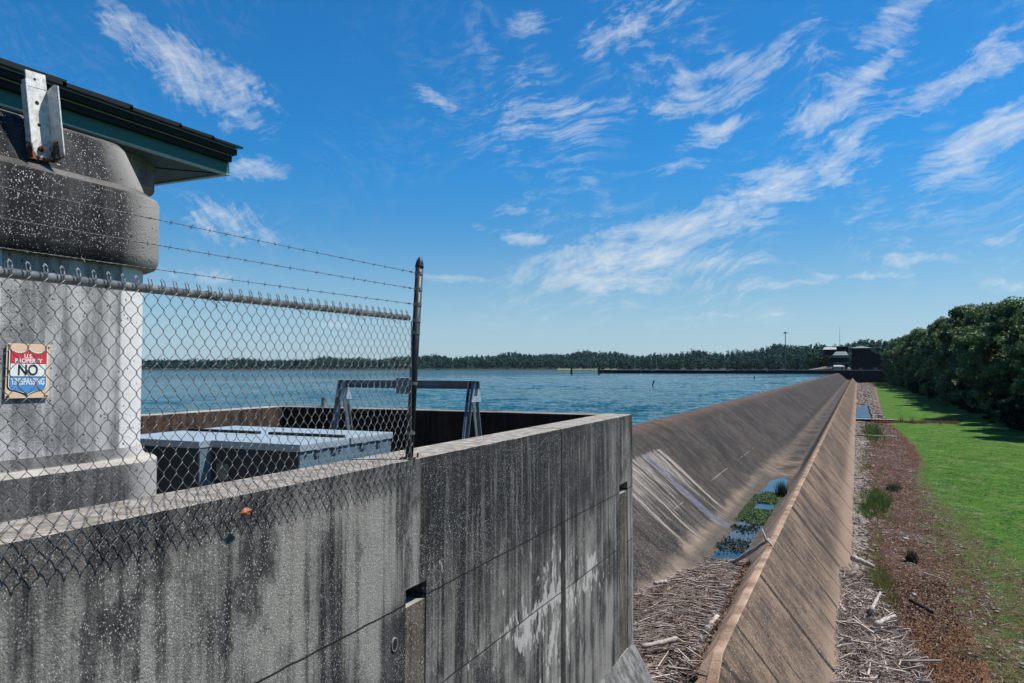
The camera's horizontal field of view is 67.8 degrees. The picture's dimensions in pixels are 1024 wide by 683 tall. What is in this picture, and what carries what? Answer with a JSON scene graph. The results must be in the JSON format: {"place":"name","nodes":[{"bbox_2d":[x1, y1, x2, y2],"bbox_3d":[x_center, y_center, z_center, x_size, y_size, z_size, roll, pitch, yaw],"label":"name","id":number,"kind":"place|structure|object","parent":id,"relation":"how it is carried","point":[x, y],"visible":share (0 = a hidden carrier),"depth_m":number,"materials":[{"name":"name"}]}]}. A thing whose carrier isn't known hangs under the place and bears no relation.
{"place":"outdoors","nodes":[
{"label":"outdoors","id":0,"kind":"place"},
{"bbox_2d":[141,368,831,425],"bbox_3d":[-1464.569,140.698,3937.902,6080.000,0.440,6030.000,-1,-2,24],"label":"lake","id":1,"kind":"structure","parent":0,"point":[640,398],"depth_m":118.27,"materials":[{"name":"liquid"}]},
{"bbox_2d":[0,405,653,682],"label":"enclosure wall","id":2,"kind":"structure","parent":1,"relation":"in","point":[500,550],"depth_m":5.45,"materials":[{"name":"concrete"}]},
{"bbox_2d":[0,58,242,522],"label":"gate tower","id":3,"kind":"structure","parent":2,"relation":"on","point":[121,156],"depth_m":5.37,"materials":[{"name":"concrete"}]},
{"bbox_2d":[4,343,49,398],"bbox_3d":[-3.178,0.194,4.999,0.022,0.355,0.290,-1,-3,24],"label":"warning sign","id":4,"kind":"object","parent":3,"relation":"attached to","point":[18,371],"visible":0.84,"depth_m":4.99,"materials":[{"name":"metal"}]},
{"bbox_2d":[21,69,64,162],"bbox_3d":[-3.127,-1.513,5.075,0.125,0.600,0.180,-6,-1,24],"label":"steel bracket","id":5,"kind":"object","parent":3,"relation":"attached to","point":[43,122],"visible":1,"depth_m":5.12,"materials":[{"name":"silver metal"}]},
{"bbox_2d":[0,186,423,574],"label":"chain link fence","id":6,"kind":"object","parent":2,"relation":"on","point":[50,278],"visible":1,"depth_m":3.96,"materials":[{"name":"metal"}]},
{"bbox_2d":[239,507,251,515],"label":"dead leaf","id":7,"kind":"object","parent":6,"relation":"attached to","point":[245,511],"visible":1,"depth_m":4.15,"materials":[{"name":"orange plant"}]},
{"bbox_2d":[140,426,392,493],"bbox_3d":[-3.175,1.827,9.515,2.716,1.390,1.980,-1,-2,24],"label":"equipment cabinet","id":8,"kind":"object","parent":2,"relation":"on","point":[149,445],"visible":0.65,"depth_m":8.75,"materials":[{"name":"grey metal"}]},
{"bbox_2d":[318,397,329,406],"bbox_3d":[-3.381,1.090,13.688,0.160,0.175,0.140,-1,-2,24],"label":"vent pipe","id":9,"kind":"object","parent":2,"relation":"on","point":[322,401],"visible":0.86,"depth_m":13.66,"materials":[{"name":"grey metal"}]},
{"bbox_2d":[331,378,481,438],"bbox_3d":[-1.418,1.520,10.201,2.200,2.068,1.010,-1,-2,24],"label":"lifting gantry","id":10,"kind":"object","parent":2,"relation":"on","point":[472,388],"visible":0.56,"depth_m":10.10,"materials":[{"name":"grey metal"}]},
{"bbox_2d":[600,370,886,382],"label":"breakwater wall","id":11,"kind":"structure","parent":1,"relation":"in","point":[866,376],"depth_m":457.48,"materials":[{"name":"grey concrete"}]},
{"bbox_2d":[141,357,851,369],"bbox_3d":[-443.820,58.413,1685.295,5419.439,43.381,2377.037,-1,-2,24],"label":"hills","id":12,"kind":"structure","parent":0,"point":[474,368],"depth_m":1277.70,"materials":[{"name":"green plant"}]},
{"bbox_2d":[141,349,624,368],"bbox_3d":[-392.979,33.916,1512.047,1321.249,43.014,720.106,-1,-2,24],"label":"woods","id":13,"kind":"object","parent":12,"relation":"on","point":[578,359],"visible":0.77,"depth_m":1314.76,"materials":[{"name":"green plant"}]},
{"bbox_2d":[669,362,675,369],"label":"shore tree","id":14,"kind":"object","parent":12,"relation":"on","point":[671,365],"visible":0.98,"depth_m":1031.87,"materials":[{"name":"green plant"}]},
{"bbox_2d":[675,362,681,369],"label":"shore tree","id":15,"kind":"object","parent":12,"relation":"on","point":[678,366],"visible":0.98,"depth_m":1015.79,"materials":[{"name":"green plant"}]},
{"bbox_2d":[687,362,692,369],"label":"shore tree","id":16,"kind":"object","parent":12,"relation":"on","point":[688,366],"visible":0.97,"depth_m":990.50,"materials":[{"name":"green plant"}]},
{"bbox_2d":[735,361,743,369],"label":"shore tree","id":17,"kind":"object","parent":12,"relation":"on","point":[739,363],"visible":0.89,"depth_m":893.02,"materials":[{"name":"green plant"}]},
{"bbox_2d":[742,359,752,369],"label":"shore tree","id":18,"kind":"object","parent":12,"relation":"on","point":[745,363],"visible":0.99,"depth_m":871.78,"materials":[{"name":"green plant"}]},
{"bbox_2d":[608,337,899,369],"bbox_3d":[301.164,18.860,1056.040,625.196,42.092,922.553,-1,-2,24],"label":"woods","id":19,"kind":"object","parent":12,"relation":"on","point":[802,355],"visible":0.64,"depth_m":1005.94,"materials":[{"name":"green plant"}]},
{"bbox_2d":[757,362,764,369],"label":"shore tree","id":20,"kind":"object","parent":12,"relation":"on","point":[761,365],"visible":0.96,"depth_m":849.36,"materials":[{"name":"green plant"}]},
{"bbox_2d":[793,362,801,369],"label":"shore tree","id":21,"kind":"object","parent":12,"relation":"on","point":[797,365],"visible":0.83,"depth_m":770.52,"materials":[{"name":"green plant"}]},
{"bbox_2d":[823,347,836,355],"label":"white roofed building","id":22,"kind":"structure","parent":12,"relation":"on","point":[830,351],"depth_m":517.63,"materials":[{"name":"paint"}]},
{"bbox_2d":[0,0,1023,363],"label":"sky","id":23,"kind":"structure","parent":0,"point":[630,177],"materials":[{"name":"blue"}]},
{"bbox_2d":[557,369,596,369],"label":"shore grass","id":24,"kind":"structure","parent":0,"point":[577,369],"depth_m":1209.91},
{"bbox_2d":[832,351,848,369],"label":"control house","id":25,"kind":"structure","parent":0,"point":[840,357],"depth_m":464.73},
{"bbox_2d":[856,383,1023,682],"bbox_3d":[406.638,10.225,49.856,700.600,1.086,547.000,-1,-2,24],"label":"ground","id":26,"kind":"structure","parent":0,"point":[894,402],"depth_m":47.50,"materials":[{"name":"green plant"}]},
{"bbox_2d":[632,373,856,682],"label":"spillway dam","id":27,"kind":"structure","parent":26,"relation":"on","point":[701,476],"depth_m":32.60,"materials":[{"name":"concrete"}]},
{"bbox_2d":[634,595,704,682],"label":"silt","id":28,"kind":"object","parent":27,"relation":"on","point":[693,679],"visible":0.06,"depth_m":15.88,"materials":[{"name":"brown soil"}]},
{"bbox_2d":[633,556,750,682],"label":"driftwood pile","id":29,"kind":"object","parent":28,"relation":"on","point":[699,636],"visible":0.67,"depth_m":20.12,"materials":[{"name":"grey wood"}]},
{"bbox_2d":[641,636,677,648],"bbox_3d":[3.428,6.990,17.703,0.962,0.159,0.148,1,-2,-22],"label":"driftwood log","id":30,"kind":"object","parent":29,"relation":"on","point":[660,642],"visible":0.97,"depth_m":17.65,"materials":[{"name":"white wood"}]},
{"bbox_2d":[653,580,666,584],"bbox_3d":[4.420,7.186,22.734,0.434,0.117,0.111,1,-2,-21],"label":"driftwood log","id":31,"kind":"object","parent":29,"relation":"on","point":[659,582],"visible":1,"depth_m":22.69,"materials":[{"name":"grey wood"}]},
{"bbox_2d":[633,559,751,682],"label":"bark litter","id":32,"kind":"object","parent":29,"relation":"on","point":[742,572],"visible":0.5,"depth_m":20.44,"materials":[{"name":"brown plant"}]},
{"bbox_2d":[704,614,719,631],"bbox_3d":[4.948,6.984,18.817,0.200,0.285,0.843,-1,-2,34],"label":"driftwood log","id":33,"kind":"object","parent":29,"relation":"on","point":[715,616],"visible":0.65,"depth_m":18.76,"materials":[{"name":"grey wood"}]},
{"bbox_2d":[726,529,773,563],"bbox_3d":[7.977,6.928,25.402,0.439,1.492,2.064,1,-2,-36],"label":"driftwood log","id":34,"kind":"object","parent":29,"relation":"on","point":[749,552],"visible":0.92,"depth_m":25.29,"materials":[{"name":"grey wood"}]},
{"bbox_2d":[702,524,759,562],"bbox_3d":[8.593,7.857,29.600,1.308,0.186,7.591,-1,-2,24],"label":"dark weed","id":35,"kind":"object","parent":27,"relation":"on","point":[735,526],"visible":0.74,"depth_m":29.67,"materials":[{"name":"plant"}]},
{"bbox_2d":[709,478,787,561],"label":"trough pool","id":36,"kind":"structure","parent":27,"relation":"on","point":[770,487],"depth_m":31.48,"materials":[{"name":"liquid"}]},
{"bbox_2d":[735,491,781,524],"bbox_3d":[12.240,8.117,37.618,1.481,0.159,9.408,-1,-2,24],"label":"pond weed","id":37,"kind":"object","parent":36,"relation":"in","point":[749,513],"visible":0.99,"depth_m":36.27,"materials":[{"name":"green plant"}]},
{"bbox_2d":[772,479,788,497],"bbox_3d":[14.489,7.846,40.944,0.846,0.929,2.157,-2,-3,38],"label":"reed clump","id":38,"kind":"object","parent":27,"relation":"on","point":[782,489],"visible":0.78,"depth_m":40.62,"materials":[{"name":"green plant"}]},
{"bbox_2d":[856,406,870,418],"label":"puddle","id":39,"kind":"object","parent":26,"relation":"on","point":[861,413],"depth_m":146.27,"materials":[{"name":"liquid"}]},
{"bbox_2d":[857,454,870,483],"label":"weed clump","id":40,"kind":"object","parent":26,"relation":"on","point":[864,465],"visible":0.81,"depth_m":66.64,"materials":[{"name":"green plant"}]},
{"bbox_2d":[853,496,880,528],"bbox_3d":[21.161,10.015,45.558,1.696,0.653,10.540,-1,-2,24],"label":"weed clump","id":41,"kind":"object","parent":26,"relation":"on","point":[862,506],"visible":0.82,"depth_m":45.54,"materials":[{"name":"green plant"}]},
{"bbox_2d":[855,420,889,449],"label":"weed clump","id":42,"kind":"object","parent":26,"relation":"on","point":[871,430],"visible":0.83,"depth_m":97.13,"materials":[{"name":"green plant"}]},
{"bbox_2d":[856,418,893,421],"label":"sill wall","id":43,"kind":"structure","parent":26,"relation":"on","point":[865,420],"depth_m":122.05,"materials":[{"name":"grey concrete"}]},
{"bbox_2d":[857,425,899,560],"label":"wall weeds","id":44,"kind":"object","parent":26,"relation":"on","point":[872,546],"depth_m":39.72,"materials":[{"name":"plant"}]},
{"bbox_2d":[853,479,905,525],"bbox_3d":[23.639,10.113,49.725,2.916,0.830,16.192,-1,-2,24],"label":"weed clump","id":45,"kind":"object","parent":26,"relation":"on","point":[879,504],"visible":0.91,"depth_m":48.37,"materials":[{"name":"green plant"}]},
{"bbox_2d":[861,558,904,597],"bbox_3d":[14.979,9.387,30.640,1.871,0.803,5.176,-1,-2,24],"label":"weed clump","id":46,"kind":"object","parent":26,"relation":"on","point":[879,577],"visible":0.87,"depth_m":30.13,"materials":[{"name":"green plant"}]},
{"bbox_2d":[830,566,941,682],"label":"stick heap","id":47,"kind":"object","parent":26,"relation":"on","point":[848,580],"visible":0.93,"depth_m":23.03,"materials":[{"name":"grey wood"}]},
{"bbox_2d":[869,591,881,611],"bbox_3d":[12.496,8.933,26.145,0.161,0.409,1.367,-2,-3,40],"label":"driftwood log","id":48,"kind":"object","parent":47,"relation":"on","point":[873,605],"visible":1,"depth_m":25.98,"materials":[{"name":"grey wood"}]},
{"bbox_2d":[873,614,895,626],"bbox_3d":[12.053,9.000,24.583,1.264,0.201,0.190,1,-2,-35],"label":"driftwood log","id":49,"kind":"object","parent":47,"relation":"on","point":[877,623],"visible":1,"depth_m":24.42,"materials":[{"name":"grey wood"}]},
{"bbox_2d":[841,572,992,682],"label":"bark litter","id":50,"kind":"object","parent":47,"relation":"on","point":[946,607],"visible":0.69,"depth_m":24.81,"materials":[{"name":"brown plant"}]},
{"bbox_2d":[908,598,933,613],"bbox_3d":[14.488,9.359,26.993,0.156,0.190,1.271,0,-2,-5],"label":"driftwood log","id":51,"kind":"object","parent":50,"relation":"on","point":[913,601],"visible":1,"depth_m":26.95,"materials":[{"name":"black wood"}]},
{"bbox_2d":[881,342,892,382],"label":"broadleaf tree","id":52,"kind":"object","parent":26,"relation":"on","point":[883,362],"visible":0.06,"depth_m":390.91,"materials":[{"name":"green plant"}]},
{"bbox_2d":[882,338,898,383],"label":"broadleaf tree","id":53,"kind":"object","parent":26,"relation":"on","point":[886,371],"visible":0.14,"depth_m":367.58,"materials":[{"name":"green plant"}]},
{"bbox_2d":[877,587,909,608],"bbox_3d":[13.984,9.418,28.146,1.138,0.478,3.099,-1,-2,36],"label":"weed clump","id":54,"kind":"object","parent":26,"relation":"on","point":[894,598],"visible":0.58,"depth_m":27.99,"materials":[{"name":"green plant"}]},
{"bbox_2d":[886,482,901,492],"bbox_3d":[27.267,10.283,54.251,1.397,0.723,3.550,-1,-2,24],"label":"weed clump","id":55,"kind":"object","parent":26,"relation":"on","point":[891,488],"visible":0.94,"depth_m":53.97,"materials":[{"name":"green plant"}]},
{"bbox_2d":[887,337,901,385],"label":"broadleaf tree","id":56,"kind":"object","parent":26,"relation":"on","point":[893,372],"visible":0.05,"depth_m":354.00,"materials":[{"name":"green plant"}]},
{"bbox_2d":[891,335,905,384],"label":"broadleaf tree","id":57,"kind":"object","parent":26,"relation":"on","point":[895,353],"visible":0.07,"depth_m":331.15,"materials":[{"name":"green plant"}]},
{"bbox_2d":[890,333,910,385],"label":"broadleaf tree","id":58,"kind":"object","parent":26,"relation":"on","point":[898,383],"visible":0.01,"depth_m":341.65,"materials":[{"name":"green plant"}]},
{"bbox_2d":[893,334,910,382],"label":"broadleaf tree","id":59,"kind":"object","parent":26,"relation":"on","point":[898,366],"visible":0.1,"depth_m":320.44,"materials":[{"name":"green plant"}]},
{"bbox_2d":[901,548,921,562],"bbox_3d":[17.887,9.566,34.193,0.998,0.635,1.118,-1,-2,24],"label":"sapling","id":60,"kind":"object","parent":26,"relation":"on","point":[910,557],"visible":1,"depth_m":34.03,"materials":[{"name":"green plant"}]},
{"bbox_2d":[897,327,927,390],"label":"broadleaf tree","id":61,"kind":"object","parent":26,"relation":"on","point":[914,336],"visible":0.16,"depth_m":282.33,"materials":[{"name":"green plant"}]},
{"bbox_2d":[870,420,960,423],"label":"weed line","id":62,"kind":"object","parent":26,"relation":"on","point":[926,421],"visible":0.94,"depth_m":117.94,"materials":[{"name":"green plant"}]},
{"bbox_2d":[903,329,931,382],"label":"broadleaf tree","id":63,"kind":"object","parent":26,"relation":"on","point":[909,374],"visible":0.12,"depth_m":269.15,"materials":[{"name":"green plant"}]},
{"bbox_2d":[913,335,926,388],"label":"broadleaf tree","id":64,"kind":"object","parent":26,"relation":"on","point":[919,369],"visible":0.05,"depth_m":258.08,"materials":[{"name":"green plant"}]},
{"bbox_2d":[912,325,933,393],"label":"broadleaf tree","id":65,"kind":"object","parent":26,"relation":"on","point":[924,340],"visible":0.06,"depth_m":235.29,"materials":[{"name":"green plant"}]},
{"bbox_2d":[918,379,934,395],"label":"bush","id":66,"kind":"object","parent":26,"relation":"on","point":[925,381],"visible":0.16,"depth_m":229.19,"materials":[{"name":"green plant"}]},
{"bbox_2d":[918,316,947,391],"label":"broadleaf tree","id":67,"kind":"object","parent":26,"relation":"on","point":[925,353],"visible":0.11,"depth_m":222.18,"materials":[{"name":"green plant"}]},
{"bbox_2d":[927,383,939,397],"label":"bush","id":68,"kind":"object","parent":26,"relation":"on","point":[932,392],"visible":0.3,"depth_m":210.88,"materials":[{"name":"green plant"}]},
{"bbox_2d":[851,382,1023,682],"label":"rubble","id":69,"kind":"object","parent":26,"relation":"on","point":[865,393],"visible":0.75,"depth_m":46.92,"materials":[{"name":"gravel"}]},
{"bbox_2d":[850,554,874,567],"bbox_3d":[14.915,9.341,32.400,0.297,0.351,1.089,1,-2,-25],"label":"driftwood log","id":70,"kind":"object","parent":69,"relation":"on","point":[855,558],"visible":0.99,"depth_m":32.43,"materials":[{"name":"grey wood"}]},
{"bbox_2d":[857,434,896,436],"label":"driftwood log","id":71,"kind":"object","parent":69,"relation":"on","point":[874,435],"visible":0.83,"depth_m":93.71,"materials":[{"name":"grey wood"}]},
{"bbox_2d":[864,477,1023,682],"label":"scattered twigs","id":72,"kind":"object","parent":69,"relation":"on","point":[952,576],"visible":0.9,"depth_m":31.68,"materials":[{"name":"brown wood"}]},
{"bbox_2d":[924,315,950,392],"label":"broadleaf tree","id":73,"kind":"object","parent":26,"relation":"on","point":[930,346],"visible":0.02,"depth_m":212.90,"materials":[{"name":"green plant"}]},
{"bbox_2d":[861,423,1019,682],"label":"red weeds","id":74,"kind":"object","parent":26,"relation":"on","point":[947,542],"visible":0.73,"depth_m":35.18,"materials":[{"name":"plant"}]},
{"bbox_2d":[933,315,951,382],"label":"broadleaf tree","id":75,"kind":"object","parent":26,"relation":"on","point":[940,372],"visible":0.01,"depth_m":194.60,"materials":[{"name":"green plant"}]},
{"bbox_2d":[933,331,967,402],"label":"broadleaf tree","id":76,"kind":"object","parent":26,"relation":"on","point":[941,366],"depth_m":183.55,"materials":[{"name":"green plant"}]},
{"bbox_2d":[927,303,977,403],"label":"broadleaf tree","id":77,"kind":"object","parent":26,"relation":"on","point":[956,319],"visible":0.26,"depth_m":172.70,"materials":[{"name":"green plant"}]},
{"bbox_2d":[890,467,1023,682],"bbox_3d":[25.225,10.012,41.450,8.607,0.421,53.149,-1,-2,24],"label":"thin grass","id":78,"kind":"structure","parent":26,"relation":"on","point":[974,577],"depth_m":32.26,"materials":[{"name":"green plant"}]},
{"bbox_2d":[947,302,988,401],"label":"broadleaf tree","id":79,"kind":"object","parent":26,"relation":"on","point":[959,394],"visible":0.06,"depth_m":161.49,"materials":[{"name":"green plant"}]},
{"bbox_2d":[963,386,974,410],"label":"bush","id":80,"kind":"object","parent":26,"relation":"on","point":[967,408],"visible":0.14,"depth_m":148.18,"materials":[{"name":"green plant"}]},
{"bbox_2d":[946,303,995,404],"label":"broadleaf tree","id":81,"kind":"object","parent":26,"relation":"on","point":[973,315],"visible":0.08,"depth_m":153.87,"materials":[{"name":"green plant"}]},
{"bbox_2d":[958,316,1005,407],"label":"broadleaf tree","id":82,"kind":"object","parent":26,"relation":"on","point":[973,365],"visible":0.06,"depth_m":144.76,"materials":[{"name":"green plant"}]},
{"bbox_2d":[954,296,1023,419],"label":"broadleaf tree","id":83,"kind":"object","parent":26,"relation":"on","point":[1001,316],"visible":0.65,"depth_m":124.28,"materials":[{"name":"green plant"}]},
{"bbox_2d":[981,391,1007,418],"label":"bush","id":84,"kind":"object","parent":26,"relation":"on","point":[1000,396],"visible":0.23,"depth_m":124.36,"materials":[{"name":"green plant"}]},
{"bbox_2d":[989,401,1002,422],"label":"bush","id":85,"kind":"object","parent":26,"relation":"on","point":[994,406],"visible":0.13,"depth_m":115.60,"materials":[{"name":"green plant"}]},
{"bbox_2d":[981,392,1010,416],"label":"bush","id":86,"kind":"object","parent":26,"relation":"on","point":[989,413],"visible":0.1,"depth_m":131.61,"materials":[{"name":"green plant"}]},
{"bbox_2d":[978,299,1014,396],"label":"broadleaf tree","id":87,"kind":"object","parent":26,"relation":"on","point":[1008,393],"visible":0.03,"depth_m":129.75,"materials":[{"name":"green plant"}]},
{"bbox_2d":[992,308,1023,414],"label":"broadleaf tree","id":88,"kind":"object","parent":26,"relation":"on","point":[1004,368],"visible":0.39,"depth_m":112.82,"materials":[{"name":"green plant"}]},
{"bbox_2d":[997,394,1023,426],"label":"bush","id":89,"kind":"object","parent":26,"relation":"on","point":[1002,406],"visible":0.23,"depth_m":109.17,"materials":[{"name":"green plant"}]},
{"bbox_2d":[999,305,1023,405],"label":"broadleaf tree","id":90,"kind":"object","parent":26,"relation":"on","point":[1013,354],"visible":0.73,"depth_m":103.95,"materials":[{"name":"green plant"}]},
{"bbox_2d":[1001,399,1023,430],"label":"bush","id":91,"kind":"object","parent":26,"relation":"on","point":[1013,414],"visible":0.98,"depth_m":101.00,"materials":[{"name":"green plant"}]},
{"bbox_2d":[1013,334,1023,372],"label":"broadleaf tree","id":92,"kind":"object","parent":26,"relation":"on","point":[1020,344],"visible":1,"depth_m":93.99,"materials":[{"name":"green plant"}]},
{"bbox_2d":[908,435,1023,674],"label":"lawn grass","id":93,"kind":"structure","parent":0,"point":[980,489],"depth_m":58.01,"materials":[{"name":"green plant"}]},
{"label":"access road","id":94,"kind":"structure","parent":0,"visible":0},
{"bbox_2d":[784,332,785,369],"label":"mast light","id":95,"kind":"object","parent":94,"relation":"on","point":[785,350],"visible":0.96,"depth_m":509.75,"materials":[{"name":"metal"}]},
{"bbox_2d":[809,356,817,368],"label":"shore tree","id":96,"kind":"object","parent":94,"relation":"on","point":[811,362],"visible":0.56,"depth_m":520.15,"materials":[{"name":"green plant"}]},
{"bbox_2d":[815,355,823,367],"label":"shore tree","id":97,"kind":"object","parent":94,"relation":"on","point":[817,365],"visible":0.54,"depth_m":506.41,"materials":[{"name":"green plant"}]},
{"bbox_2d":[809,365,832,369],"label":"riprap bank","id":98,"kind":"structure","parent":94,"relation":"on","point":[826,367],"depth_m":465.73,"materials":[{"name":"stone"}]},
{"bbox_2d":[820,355,830,369],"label":"shore tree","id":99,"kind":"object","parent":94,"relation":"on","point":[825,358],"visible":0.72,"depth_m":499.04,"materials":[{"name":"green plant"}]},
{"bbox_2d":[825,356,832,369],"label":"shore tree","id":100,"kind":"object","parent":94,"relation":"on","point":[831,359],"visible":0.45,"depth_m":498.40,"materials":[{"name":"green plant"}]},
{"bbox_2d":[833,365,844,369],"bbox_3d":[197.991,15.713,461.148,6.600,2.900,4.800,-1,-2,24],"label":"car","id":101,"kind":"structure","parent":94,"relation":"on","point":[839,367],"depth_m":459.40,"materials":[{"name":"paint"}]},
{"bbox_2d":[836,344,848,353],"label":"rooftop building","id":102,"kind":"structure","parent":94,"relation":"on","point":[843,348],"depth_m":490.97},
{"bbox_2d":[851,346,882,369],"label":"powerhouse","id":103,"kind":"structure","parent":94,"relation":"on","point":[865,358],"depth_m":460.89,"materials":[{"name":"grey concrete"}]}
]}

